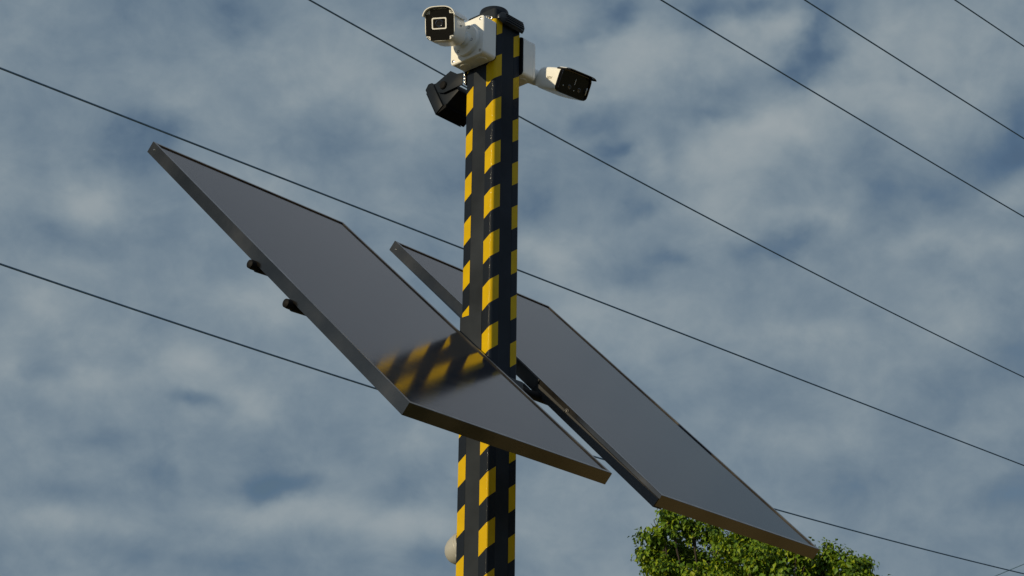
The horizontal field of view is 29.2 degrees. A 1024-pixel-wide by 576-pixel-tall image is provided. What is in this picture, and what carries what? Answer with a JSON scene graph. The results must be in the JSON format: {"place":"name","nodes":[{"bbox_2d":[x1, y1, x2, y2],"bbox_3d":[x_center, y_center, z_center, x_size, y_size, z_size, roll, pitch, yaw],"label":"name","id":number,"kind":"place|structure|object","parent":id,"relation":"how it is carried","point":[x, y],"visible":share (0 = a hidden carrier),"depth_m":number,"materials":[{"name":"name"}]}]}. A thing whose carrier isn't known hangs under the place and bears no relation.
{"place":"outdoors","nodes":[
{"label":"outdoors","id":0,"kind":"place"},
{"bbox_2d":[0,67,1023,465],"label":"overhead wire","id":1,"kind":"object","parent":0,"point":[462,247],"visible":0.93,"depth_m":15.80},
{"bbox_2d":[0,263,1023,573],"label":"overhead wire","id":2,"kind":"object","parent":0,"point":[376,389],"visible":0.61,"depth_m":12.89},
{"bbox_2d":[0,0,1023,575],"label":"sky","id":3,"kind":"structure","parent":0,"point":[133,443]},
{"bbox_2d":[309,0,1023,377],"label":"overhead wire","id":4,"kind":"object","parent":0,"point":[659,192],"visible":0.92,"depth_m":17.95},
{"bbox_2d":[660,0,1023,216],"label":"overhead wire","id":5,"kind":"object","parent":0,"point":[835,104],"visible":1,"depth_m":20.58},
{"bbox_2d":[804,0,1023,138],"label":"overhead wire","id":6,"kind":"object","parent":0,"point":[911,67],"visible":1,"depth_m":20.34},
{"bbox_2d":[955,0,1023,46],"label":"overhead wire","id":7,"kind":"object","parent":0,"point":[989,23],"visible":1,"depth_m":20.14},
{"label":"ground","id":8,"kind":"structure","parent":0,"visible":0},
{"bbox_2d":[456,6,519,575],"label":"surveillance pole","id":9,"kind":"object","parent":8,"relation":"on","point":[486,509],"visible":0.71,"depth_m":4.89,"materials":[{"name":"black metal"}]},
{"bbox_2d":[426,71,466,126],"bbox_3d":[-0.142,-0.502,5.211,0.152,0.107,0.120,-18,-29,39],"label":"floodlight","id":10,"kind":"object","parent":9,"relation":"attached to","point":[446,94],"visible":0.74,"depth_m":5.18,"materials":[{"name":"black plastic"}]},
{"bbox_2d":[445,533,456,564],"bbox_3d":[-0.126,0.626,4.727,0.072,0.078,0.077,-18,-29,39],"label":"sensor housing","id":11,"kind":"object","parent":9,"relation":"attached to","point":[450,550],"visible":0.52,"depth_m":4.70,"materials":[{"name":"white plastic"}]},
{"bbox_2d":[247,260,660,508],"bbox_3d":[-0.004,0.245,4.760,1.470,0.657,0.635,15,-26,-32],"label":"panel bracket","id":12,"kind":"object","parent":9,"relation":"attached to","point":[537,392],"visible":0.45,"depth_m":4.70,"materials":[{"name":"black metal"}]},
{"bbox_2d":[147,142,611,483],"bbox_3d":[-0.337,0.039,4.613,0.646,0.031,1.267,23,12,-44],"label":"solar panel","id":13,"kind":"object","parent":12,"relation":"attached to","point":[400,343],"visible":1,"depth_m":4.49,"materials":[{"name":"glass"}]},
{"bbox_2d":[389,241,818,558],"bbox_3d":[0.215,0.275,5.172,0.655,0.032,1.267,23,14,-43],"label":"solar panel","id":14,"kind":"object","parent":12,"relation":"attached to","point":[667,460],"visible":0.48,"depth_m":5.04,"materials":[{"name":"glass"}]},
{"bbox_2d":[451,15,496,71],"bbox_3d":[-0.100,-0.633,5.110,0.116,0.116,0.053,-18,-29,39],"label":"junction box","id":15,"kind":"object","parent":9,"relation":"attached to","point":[483,52],"visible":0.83,"depth_m":5.08,"materials":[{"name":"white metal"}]},
{"bbox_2d":[422,6,479,56],"bbox_3d":[-0.160,-0.661,5.023,0.104,0.123,0.190,-9,-24,23],"label":"security camera","id":16,"kind":"object","parent":15,"relation":"attached to","point":[445,26],"visible":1,"depth_m":4.96,"materials":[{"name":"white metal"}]},
{"bbox_2d":[426,8,453,40],"bbox_3d":[-0.182,-0.663,4.958,0.076,0.077,0.029,-5,-23,13],"label":"face window","id":17,"kind":"structure","parent":16,"relation":"in","point":[438,34],"depth_m":4.96,"materials":[{"name":"black glass"}]},
{"bbox_2d":[497,12,524,33],"bbox_3d":[-0.002,-0.700,5.157,0.018,0.038,0.092,-18,-29,39],"label":"strip lamp","id":18,"kind":"object","parent":9,"relation":"attached to","point":[510,21],"visible":1,"depth_m":5.15,"materials":[{"name":"black plastic"}]},
{"bbox_2d":[519,37,534,86],"bbox_3d":[0.003,-0.590,5.216,0.116,0.116,0.053,-18,-29,39],"label":"junction box","id":19,"kind":"object","parent":9,"relation":"attached to","point":[526,61],"visible":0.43,"depth_m":5.17,"materials":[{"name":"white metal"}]},
{"bbox_2d":[529,67,595,100],"bbox_3d":[0.112,-0.552,5.221,0.217,0.135,0.123,-18,-29,39],"label":"security camera","id":20,"kind":"object","parent":19,"relation":"attached to","point":[569,83],"visible":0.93,"depth_m":5.17,"materials":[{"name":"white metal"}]},
{"bbox_2d":[627,508,890,575],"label":"broadleaf tree","id":21,"kind":"object","parent":8,"relation":"on","point":[660,555],"visible":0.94,"depth_m":28.49,"materials":[{"name":"green plant"}]}
]}

